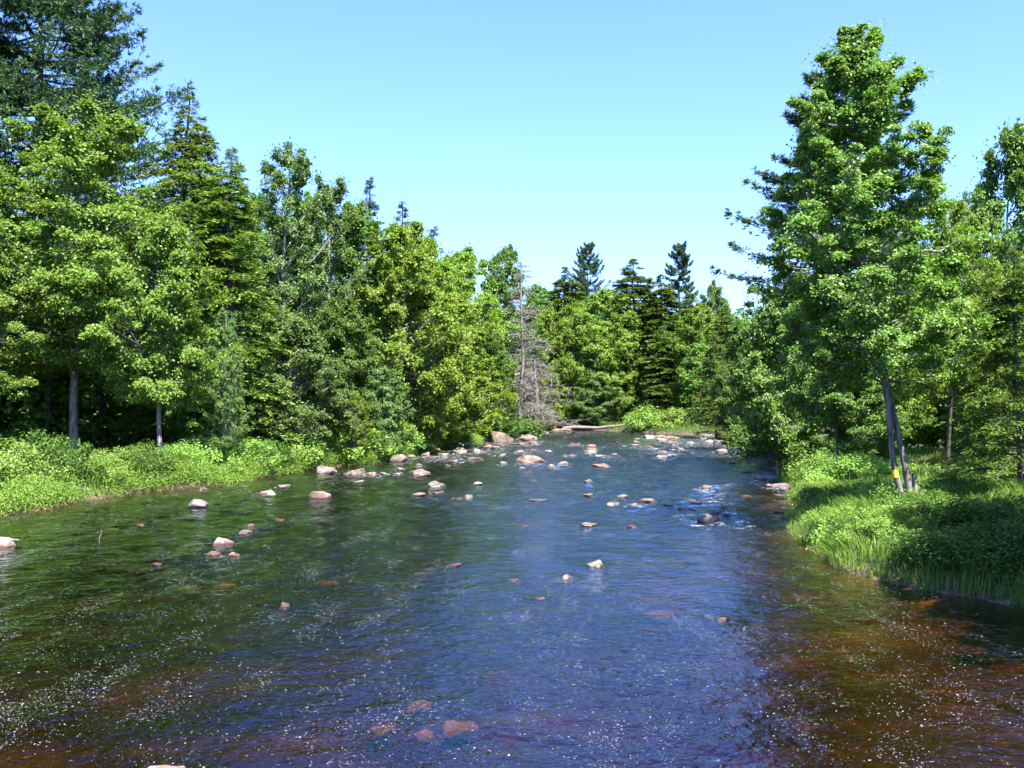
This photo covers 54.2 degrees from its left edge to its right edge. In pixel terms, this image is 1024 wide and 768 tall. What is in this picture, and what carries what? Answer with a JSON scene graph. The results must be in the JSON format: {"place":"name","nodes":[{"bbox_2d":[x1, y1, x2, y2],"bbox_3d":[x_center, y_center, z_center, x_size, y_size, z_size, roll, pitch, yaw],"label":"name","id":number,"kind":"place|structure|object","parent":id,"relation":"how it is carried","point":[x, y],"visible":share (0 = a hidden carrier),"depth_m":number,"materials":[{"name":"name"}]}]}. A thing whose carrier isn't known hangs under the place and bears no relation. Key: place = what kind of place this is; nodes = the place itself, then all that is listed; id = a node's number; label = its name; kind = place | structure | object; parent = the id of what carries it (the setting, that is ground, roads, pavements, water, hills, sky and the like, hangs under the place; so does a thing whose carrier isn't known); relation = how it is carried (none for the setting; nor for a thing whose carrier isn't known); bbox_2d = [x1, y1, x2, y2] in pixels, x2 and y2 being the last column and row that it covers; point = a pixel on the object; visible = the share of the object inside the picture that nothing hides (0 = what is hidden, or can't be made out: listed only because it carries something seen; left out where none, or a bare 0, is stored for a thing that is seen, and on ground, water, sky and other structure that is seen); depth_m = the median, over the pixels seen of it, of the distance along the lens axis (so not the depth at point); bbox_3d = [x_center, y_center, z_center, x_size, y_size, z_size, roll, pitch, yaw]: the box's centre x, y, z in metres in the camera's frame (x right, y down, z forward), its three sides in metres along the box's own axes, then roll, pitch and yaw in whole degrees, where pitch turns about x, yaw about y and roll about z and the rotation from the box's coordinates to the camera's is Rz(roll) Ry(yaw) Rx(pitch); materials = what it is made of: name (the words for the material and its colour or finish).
{"place":"outdoors","nodes":[
{"label":"outdoors","id":0,"kind":"place"},
{"bbox_2d":[0,416,1023,767],"bbox_3d":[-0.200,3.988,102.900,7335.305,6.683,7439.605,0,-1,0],"label":"ground","id":1,"kind":"structure","parent":0,"point":[868,716],"depth_m":21.63,"materials":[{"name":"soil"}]},
{"bbox_2d":[0,51,54,249],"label":"pine tree","id":2,"kind":"object","parent":1,"relation":"on","point":[2,142],"visible":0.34,"depth_m":71.13,"materials":[{"name":"green plant"}]},
{"bbox_2d":[0,201,73,394],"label":"maple tree","id":3,"kind":"object","parent":1,"relation":"on","point":[7,301],"visible":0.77,"depth_m":57.84,"materials":[{"name":"green plant"}]},
{"bbox_2d":[0,437,74,487],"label":"shrub","id":4,"kind":"object","parent":1,"relation":"on","point":[12,462],"visible":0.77,"depth_m":48.09,"materials":[{"name":"green plant"}]},
{"bbox_2d":[7,428,107,483],"bbox_3d":[-23.778,3.732,50.861,4.798,3.054,4.684,0,-1,25],"label":"shrub","id":5,"kind":"object","parent":1,"relation":"on","point":[63,451],"visible":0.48,"depth_m":50.68,"materials":[{"name":"green plant"}]},
{"bbox_2d":[58,450,129,485],"bbox_3d":[-22.074,4.454,53.139,3.674,1.931,3.149,0,-1,-10],"label":"shrub","id":6,"kind":"object","parent":1,"relation":"on","point":[118,472],"visible":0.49,"depth_m":52.52,"materials":[{"name":"green plant"}]},
{"bbox_2d":[0,88,240,459],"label":"maple tree","id":7,"kind":"object","parent":1,"relation":"on","point":[80,160],"visible":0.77,"depth_m":59.77,"materials":[{"name":"green plant"}]},
{"bbox_2d":[0,0,245,417],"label":"pine tree","id":8,"kind":"object","parent":1,"relation":"on","point":[86,38],"visible":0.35,"depth_m":73.64,"materials":[{"name":"green plant"}]},
{"bbox_2d":[93,444,162,477],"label":"shrub","id":9,"kind":"object","parent":1,"relation":"on","point":[119,452],"visible":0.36,"depth_m":55.15,"materials":[{"name":"green plant"}]},
{"bbox_2d":[120,438,178,480],"bbox_3d":[-20.735,4.284,56.196,3.788,2.458,3.750,0,-1,-11],"label":"shrub","id":10,"kind":"object","parent":1,"relation":"on","point":[142,456],"visible":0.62,"depth_m":55.75,"materials":[{"name":"green plant"}]},
{"bbox_2d":[56,206,248,450],"bbox_3d":[-21.151,-2.594,60.110,11.006,15.762,9.892,0,-1,-4],"label":"young maple tree","id":11,"kind":"object","parent":1,"relation":"on","point":[161,368],"visible":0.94,"depth_m":58.61,"materials":[{"name":"green plant"}]},
{"bbox_2d":[148,439,211,472],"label":"shrub","id":12,"kind":"object","parent":1,"relation":"on","point":[174,450],"visible":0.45,"depth_m":58.68,"materials":[{"name":"green plant"}]},
{"bbox_2d":[96,92,273,449],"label":"cedar tree","id":13,"kind":"object","parent":1,"relation":"on","point":[194,147],"visible":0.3,"depth_m":72.61,"materials":[{"name":"green plant"}]},
{"bbox_2d":[156,317,258,449],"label":"broadleaf tree","id":14,"kind":"object","parent":1,"relation":"on","point":[189,427],"visible":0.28,"depth_m":67.90,"materials":[{"name":"green plant"}]},
{"bbox_2d":[173,434,244,471],"bbox_3d":[-19.046,4.292,62.272,4.695,2.456,4.695,0,-1,-15],"label":"shrub","id":15,"kind":"object","parent":1,"relation":"on","point":[208,452],"visible":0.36,"depth_m":61.69,"materials":[{"name":"green plant"}]},
{"bbox_2d":[144,146,304,448],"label":"cedar tree","id":16,"kind":"object","parent":1,"relation":"on","point":[235,213],"visible":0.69,"depth_m":70.42,"materials":[{"name":"green plant"}]},
{"bbox_2d":[200,307,254,466],"bbox_3d":[-18.190,0.182,63.992,3.307,10.376,3.425,0,-1,21],"label":"birch tree","id":17,"kind":"object","parent":1,"relation":"on","point":[215,395],"visible":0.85,"depth_m":63.63,"materials":[{"name":"green plant"}]},
{"bbox_2d":[0,432,490,516],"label":"ferns","id":18,"kind":"object","parent":1,"relation":"on","point":[252,469],"visible":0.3,"depth_m":56.35,"materials":[{"name":"green plant"}]},
{"bbox_2d":[212,439,283,467],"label":"shrub","id":19,"kind":"object","parent":1,"relation":"on","point":[248,445],"visible":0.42,"depth_m":64.69,"materials":[{"name":"green plant"}]},
{"bbox_2d":[239,436,293,464],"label":"shrub","id":20,"kind":"object","parent":1,"relation":"on","point":[281,452],"visible":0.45,"depth_m":67.20,"materials":[{"name":"green plant"}]},
{"bbox_2d":[224,186,314,435],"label":"broadleaf tree","id":21,"kind":"object","parent":1,"relation":"on","point":[259,198],"visible":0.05,"depth_m":93.59,"materials":[{"name":"green plant"}]},
{"bbox_2d":[237,135,334,404],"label":"poplar tree","id":22,"kind":"object","parent":1,"relation":"on","point":[300,224],"visible":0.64,"depth_m":84.15,"materials":[{"name":"green plant"}]},
{"bbox_2d":[270,425,327,457],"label":"shrub","id":23,"kind":"object","parent":1,"relation":"on","point":[278,440],"visible":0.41,"depth_m":72.01,"materials":[{"name":"green plant"}]},
{"bbox_2d":[254,191,346,417],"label":"broadleaf tree","id":24,"kind":"object","parent":1,"relation":"on","point":[307,194],"visible":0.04,"depth_m":98.36,"materials":[{"name":"green plant"}]},
{"bbox_2d":[242,309,362,453],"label":"broadleaf tree","id":25,"kind":"object","parent":1,"relation":"on","point":[302,329],"visible":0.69,"depth_m":73.92,"materials":[{"name":"green plant"}]},
{"bbox_2d":[287,434,325,463],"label":"shrub","id":26,"kind":"object","parent":1,"relation":"on","point":[314,451],"visible":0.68,"depth_m":70.69,"materials":[{"name":"green plant"}]},
{"bbox_2d":[286,169,381,420],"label":"poplar tree","id":27,"kind":"object","parent":1,"relation":"on","point":[336,223],"visible":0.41,"depth_m":88.78,"materials":[{"name":"green plant"}]},
{"bbox_2d":[308,424,369,459],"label":"shrub","id":28,"kind":"object","parent":1,"relation":"on","point":[347,435],"visible":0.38,"depth_m":76.81,"materials":[{"name":"green plant"}]},
{"bbox_2d":[299,295,401,438],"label":"maple tree","id":29,"kind":"object","parent":1,"relation":"on","point":[343,316],"visible":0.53,"depth_m":83.31,"materials":[{"name":"green plant"}]},
{"bbox_2d":[330,391,374,452],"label":"young tree","id":30,"kind":"object","parent":1,"relation":"on","point":[352,437],"visible":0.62,"depth_m":77.82,"materials":[{"name":"green plant"}]},
{"bbox_2d":[337,176,389,423],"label":"spruce tree","id":31,"kind":"object","parent":1,"relation":"on","point":[370,206],"visible":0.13,"depth_m":107.83,"materials":[{"name":"green plant"}]},
{"bbox_2d":[289,197,440,419],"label":"maple tree","id":32,"kind":"object","parent":1,"relation":"on","point":[371,230],"visible":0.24,"depth_m":91.84,"materials":[{"name":"green plant"}]},
{"bbox_2d":[333,428,400,456],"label":"shrub","id":33,"kind":"object","parent":1,"relation":"on","point":[378,440],"visible":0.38,"depth_m":79.59,"materials":[{"name":"green plant"}]},
{"bbox_2d":[351,365,415,456],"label":"young tree","id":34,"kind":"object","parent":1,"relation":"on","point":[378,381],"visible":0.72,"depth_m":82.31,"materials":[{"name":"green plant"}]},
{"bbox_2d":[340,217,478,441],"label":"maple tree","id":35,"kind":"object","parent":1,"relation":"on","point":[418,261],"visible":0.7,"depth_m":90.27,"materials":[{"name":"green plant"}]},
{"bbox_2d":[370,214,460,403],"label":"broadleaf tree","id":36,"kind":"object","parent":1,"relation":"on","point":[417,226],"visible":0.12,"depth_m":102.87,"materials":[{"name":"green plant"}]},
{"bbox_2d":[404,700,432,714],"bbox_3d":[-1.602,5.558,17.148,0.526,0.214,0.355,0,-1,-20],"label":"sunken rock","id":37,"kind":"object","parent":1,"relation":"on","point":[413,707],"visible":0.98,"depth_m":17.07,"materials":[{"name":"stone"}]},
{"bbox_2d":[416,399,450,452],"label":"young tree","id":38,"kind":"object","parent":1,"relation":"on","point":[433,440],"visible":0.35,"depth_m":94.92,"materials":[{"name":"green plant"}]},
{"bbox_2d":[410,230,489,423],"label":"maple tree","id":39,"kind":"object","parent":1,"relation":"on","point":[447,261],"visible":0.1,"depth_m":113.13,"materials":[{"name":"green plant"}]},
{"bbox_2d":[0,421,907,509],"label":"grass","id":40,"kind":"structure","parent":1,"relation":"on","point":[691,426],"depth_m":79.28,"materials":[{"name":"green plant"}]},
{"bbox_2d":[442,720,478,738],"bbox_3d":[-0.821,5.518,15.906,0.601,0.254,0.441,0,-1,0],"label":"sunken rock","id":41,"kind":"object","parent":1,"relation":"in","point":[452,729],"visible":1,"depth_m":15.80,"materials":[{"name":"stone"}]},
{"bbox_2d":[406,288,519,446],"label":"willow tree","id":42,"kind":"object","parent":1,"relation":"on","point":[465,426],"visible":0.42,"depth_m":102.72,"materials":[{"name":"green plant"}]},
{"bbox_2d":[443,242,522,415],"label":"maple tree","id":43,"kind":"object","parent":1,"relation":"on","point":[467,262],"visible":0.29,"depth_m":129.26,"materials":[{"name":"green plant"}]},
{"bbox_2d":[454,323,522,440],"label":"broadleaf tree","id":44,"kind":"object","parent":1,"relation":"on","point":[502,358],"visible":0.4,"depth_m":121.25,"materials":[{"name":"green plant"}]},
{"bbox_2d":[471,243,550,423],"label":"broadleaf tree","id":45,"kind":"object","parent":1,"relation":"on","point":[508,257],"visible":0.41,"depth_m":150.64,"materials":[{"name":"green plant"}]},
{"bbox_2d":[0,211,1023,455],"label":"woodland","id":46,"kind":"object","parent":1,"relation":"on","point":[20,413],"visible":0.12,"depth_m":72.62,"materials":[{"name":"green plant"}]},
{"bbox_2d":[499,415,546,437],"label":"shrub","id":47,"kind":"object","parent":1,"relation":"on","point":[526,426],"visible":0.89,"depth_m":134.48,"materials":[{"name":"green plant"}]},
{"bbox_2d":[500,281,556,403],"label":"broadleaf tree","id":48,"kind":"object","parent":1,"relation":"on","point":[542,295],"visible":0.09,"depth_m":195.47,"materials":[{"name":"green plant"}]},
{"bbox_2d":[499,260,562,434],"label":"dead tree","id":49,"kind":"object","parent":1,"relation":"on","point":[522,367],"visible":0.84,"depth_m":137.72,"materials":[{"name":"grey wood"}]},
{"bbox_2d":[503,336,583,435],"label":"dead tree","id":50,"kind":"object","parent":1,"relation":"on","point":[538,397],"visible":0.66,"depth_m":147.41,"materials":[{"name":"grey wood"}]},
{"bbox_2d":[523,301,586,429],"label":"broadleaf tree","id":51,"kind":"object","parent":1,"relation":"on","point":[544,319],"visible":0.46,"depth_m":170.75,"materials":[{"name":"green plant"}]},
{"bbox_2d":[537,266,615,420],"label":"hemlock tree","id":52,"kind":"object","parent":1,"relation":"on","point":[568,291],"visible":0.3,"depth_m":183.68,"materials":[{"name":"green plant"}]},
{"bbox_2d":[541,299,615,425],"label":"broadleaf tree","id":53,"kind":"object","parent":1,"relation":"on","point":[581,338],"visible":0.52,"depth_m":172.46,"materials":[{"name":"green plant"}]},
{"bbox_2d":[563,241,612,317],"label":"pine tree","id":54,"kind":"object","parent":1,"relation":"on","point":[584,261],"visible":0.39,"depth_m":221.25,"materials":[{"name":"green plant"}]},
{"bbox_2d":[562,369,633,425],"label":"tree","id":55,"kind":"object","parent":1,"relation":"on","point":[591,416],"visible":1,"depth_m":168.93,"materials":[{"name":"green plant"}]},
{"bbox_2d":[558,285,648,416],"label":"broadleaf tree","id":56,"kind":"object","parent":1,"relation":"on","point":[602,298],"visible":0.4,"depth_m":175.79,"materials":[{"name":"green plant"}]},
{"bbox_2d":[592,310,659,420],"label":"broadleaf tree","id":57,"kind":"object","parent":1,"relation":"on","point":[621,331],"visible":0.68,"depth_m":174.04,"materials":[{"name":"green plant"}]},
{"bbox_2d":[594,258,669,415],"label":"hemlock tree","id":58,"kind":"object","parent":1,"relation":"on","point":[638,293],"visible":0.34,"depth_m":180.17,"materials":[{"name":"green plant"}]},
{"bbox_2d":[622,405,665,430],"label":"shrub","id":59,"kind":"object","parent":1,"relation":"on","point":[646,417],"visible":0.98,"depth_m":152.74,"materials":[{"name":"green plant"}]},
{"bbox_2d":[620,274,686,416],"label":"hemlock tree","id":60,"kind":"object","parent":1,"relation":"on","point":[666,297],"visible":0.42,"depth_m":176.22,"materials":[{"name":"green plant"}]},
{"bbox_2d":[634,326,685,416],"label":"larch tree","id":61,"kind":"object","parent":1,"relation":"on","point":[657,364],"visible":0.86,"depth_m":169.28,"materials":[{"name":"green plant"}]},
{"bbox_2d":[651,406,698,427],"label":"shrub","id":62,"kind":"object","parent":1,"relation":"on","point":[673,420],"visible":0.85,"depth_m":151.94,"materials":[{"name":"green plant"}]},
{"bbox_2d":[646,292,715,415],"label":"larch tree","id":63,"kind":"object","parent":1,"relation":"on","point":[683,312],"visible":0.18,"depth_m":173.44,"materials":[{"name":"green plant"}]},
{"bbox_2d":[663,240,700,317],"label":"pine tree","id":64,"kind":"object","parent":1,"relation":"on","point":[682,262],"visible":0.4,"depth_m":221.77,"materials":[{"name":"green plant"}]},
{"bbox_2d":[664,300,730,417],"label":"broadleaf tree","id":65,"kind":"object","parent":1,"relation":"on","point":[704,315],"visible":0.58,"depth_m":166.44,"materials":[{"name":"green plant"}]},
{"bbox_2d":[692,331,733,440],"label":"hemlock tree","id":66,"kind":"object","parent":1,"relation":"on","point":[710,367],"visible":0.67,"depth_m":127.83,"materials":[{"name":"green plant"}]},
{"bbox_2d":[687,277,740,367],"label":"broadleaf tree","id":67,"kind":"object","parent":1,"relation":"on","point":[716,300],"visible":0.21,"depth_m":189.41,"materials":[{"name":"green plant"}]},
{"bbox_2d":[685,304,748,425],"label":"larch tree","id":68,"kind":"object","parent":1,"relation":"on","point":[722,320],"visible":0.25,"depth_m":149.54,"materials":[{"name":"green plant"}]},
{"bbox_2d":[703,320,768,450],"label":"broadleaf tree","id":69,"kind":"object","parent":1,"relation":"on","point":[723,399],"visible":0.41,"depth_m":98.00,"materials":[{"name":"green plant"}]},
{"bbox_2d":[722,424,770,448],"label":"shrub","id":70,"kind":"object","parent":1,"relation":"on","point":[741,434],"visible":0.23,"depth_m":91.91,"materials":[{"name":"green plant"}]},
{"bbox_2d":[732,429,817,459],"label":"shrub","id":71,"kind":"object","parent":1,"relation":"on","point":[748,452],"visible":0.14,"depth_m":76.36,"materials":[{"name":"green plant"}]},
{"bbox_2d":[724,271,830,474],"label":"broadleaf tree","id":72,"kind":"object","parent":1,"relation":"on","point":[769,412],"visible":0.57,"depth_m":66.15,"materials":[{"name":"green plant"}]},
{"bbox_2d":[772,434,848,464],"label":"shrub","id":73,"kind":"object","parent":1,"relation":"on","point":[798,453],"visible":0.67,"depth_m":65.39,"materials":[{"name":"green plant"}]},
{"bbox_2d":[785,478,838,509],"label":"shrub","id":74,"kind":"object","parent":1,"relation":"on","point":[791,496],"visible":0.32,"depth_m":45.78,"materials":[{"name":"green plant"}]},
{"bbox_2d":[783,451,842,481],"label":"shrub","id":75,"kind":"object","parent":1,"relation":"on","point":[797,473],"visible":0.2,"depth_m":52.93,"materials":[{"name":"green plant"}]},
{"bbox_2d":[796,483,857,506],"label":"shrub","id":76,"kind":"object","parent":1,"relation":"on","point":[813,491],"visible":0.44,"depth_m":40.42,"materials":[{"name":"green plant"}]},
{"bbox_2d":[801,502,859,531],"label":"shrub","id":77,"kind":"object","parent":1,"relation":"on","point":[816,518],"visible":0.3,"depth_m":34.53,"materials":[{"name":"green plant"}]},
{"bbox_2d":[765,271,900,455],"bbox_3d":[18.457,-0.890,56.949,6.870,12.460,6.659,0,-1,-9],"label":"broadleaf tree","id":78,"kind":"object","parent":1,"relation":"on","point":[799,378],"visible":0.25,"depth_m":56.58,"materials":[{"name":"green plant"}]},
{"bbox_2d":[708,51,960,443],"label":"pine tree","id":79,"kind":"object","parent":1,"relation":"on","point":[795,121],"visible":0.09,"depth_m":69.94,"materials":[{"name":"green plant"}]},
{"bbox_2d":[804,451,899,484],"bbox_3d":[16.512,4.320,48.573,4.899,2.136,4.198,1,-1,-44],"label":"shrub","id":80,"kind":"object","parent":1,"relation":"on","point":[848,463],"visible":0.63,"depth_m":48.43,"materials":[{"name":"green plant"}]},
{"bbox_2d":[824,508,886,534],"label":"shrub","id":81,"kind":"object","parent":1,"relation":"on","point":[854,514],"visible":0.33,"depth_m":32.00,"materials":[{"name":"green plant"}]},
{"bbox_2d":[832,515,914,547],"bbox_3d":[11.128,4.523,30.388,2.603,1.131,2.230,0,-1,-9],"label":"shrub","id":82,"kind":"object","parent":1,"relation":"on","point":[876,523],"visible":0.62,"depth_m":30.36,"materials":[{"name":"green plant"}]},
{"bbox_2d":[754,17,1004,498],"bbox_3d":[13.916,-4.471,38.493,8.852,18.902,8.580,0,-1,0],"label":"maple tree","id":83,"kind":"object","parent":1,"relation":"on","point":[854,63],"visible":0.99,"depth_m":37.16,"materials":[{"name":"green plant"}]},
{"bbox_2d":[815,334,943,466],"bbox_3d":[20.441,0.811,55.824,7.101,8.362,6.409,0,-1,10],"label":"broadleaf tree","id":84,"kind":"object","parent":1,"relation":"on","point":[877,444],"visible":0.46,"depth_m":54.87,"materials":[{"name":"green plant"}]},
{"bbox_2d":[774,444,1023,608],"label":"grass","id":85,"kind":"structure","parent":1,"relation":"on","point":[862,547],"depth_m":31.01,"materials":[{"name":"green plant"}]},
{"bbox_2d":[779,448,1023,607],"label":"herbs","id":86,"kind":"object","parent":1,"relation":"on","point":[859,491],"visible":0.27,"depth_m":37.78,"materials":[{"name":"green plant"}]},
{"bbox_2d":[861,231,962,449],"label":"broadleaf tree","id":87,"kind":"object","parent":1,"relation":"on","point":[932,409],"visible":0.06,"depth_m":70.26,"materials":[{"name":"green plant"}]},
{"bbox_2d":[888,489,954,508],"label":"shrub","id":88,"kind":"object","parent":1,"relation":"on","point":[923,499],"visible":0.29,"depth_m":34.87,"materials":[{"name":"green plant"}]},
{"bbox_2d":[880,522,971,567],"bbox_3d":[11.651,4.408,27.637,2.884,1.224,2.914,0,-1,9],"label":"shrub","id":89,"kind":"object","parent":1,"relation":"on","point":[922,543],"visible":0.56,"depth_m":27.44,"materials":[{"name":"green plant"}]},
{"bbox_2d":[889,192,1015,471],"bbox_3d":[20.143,-2.079,46.066,5.998,13.570,6.015,0,-1,8],"label":"birch tree","id":90,"kind":"object","parent":1,"relation":"on","point":[978,300],"visible":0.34,"depth_m":45.48,"materials":[{"name":"green plant"}]},
{"bbox_2d":[898,495,1006,536],"bbox_3d":[13.751,4.149,30.838,3.386,1.477,3.306,1,-1,-39],"label":"shrub","id":91,"kind":"object","parent":1,"relation":"on","point":[940,524],"visible":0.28,"depth_m":30.44,"materials":[{"name":"green plant"}]},
{"bbox_2d":[919,466,997,492],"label":"shrub","id":92,"kind":"object","parent":1,"relation":"on","point":[954,479],"visible":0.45,"depth_m":40.50,"materials":[{"name":"green plant"}]},
{"bbox_2d":[920,245,1023,499],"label":"hemlock tree","id":93,"kind":"object","parent":1,"relation":"on","point":[1015,430],"visible":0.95,"depth_m":37.04,"materials":[{"name":"green plant"}]},
{"bbox_2d":[921,521,1023,568],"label":"shrub","id":94,"kind":"object","parent":1,"relation":"on","point":[962,535],"visible":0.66,"depth_m":25.96,"materials":[{"name":"green plant"}]},
{"bbox_2d":[926,491,1023,536],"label":"shrub","id":95,"kind":"object","parent":1,"relation":"on","point":[969,508],"visible":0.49,"depth_m":29.78,"materials":[{"name":"green plant"}]},
{"bbox_2d":[931,331,1023,479],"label":"hemlock tree","id":96,"kind":"object","parent":1,"relation":"on","point":[973,434],"visible":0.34,"depth_m":42.84,"materials":[{"name":"green plant"}]},
{"bbox_2d":[934,116,1023,461],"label":"broadleaf tree","id":97,"kind":"object","parent":1,"relation":"on","point":[988,205],"visible":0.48,"depth_m":55.69,"materials":[{"name":"green plant"}]},
{"bbox_2d":[949,517,1023,573],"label":"shrub","id":98,"kind":"object","parent":1,"relation":"on","point":[1019,529],"visible":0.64,"depth_m":25.48,"materials":[{"name":"green plant"}]},
{"bbox_2d":[0,0,1023,319],"label":"sky","id":99,"kind":"structure","parent":0,"point":[543,128],"materials":[{"name":"blue"}]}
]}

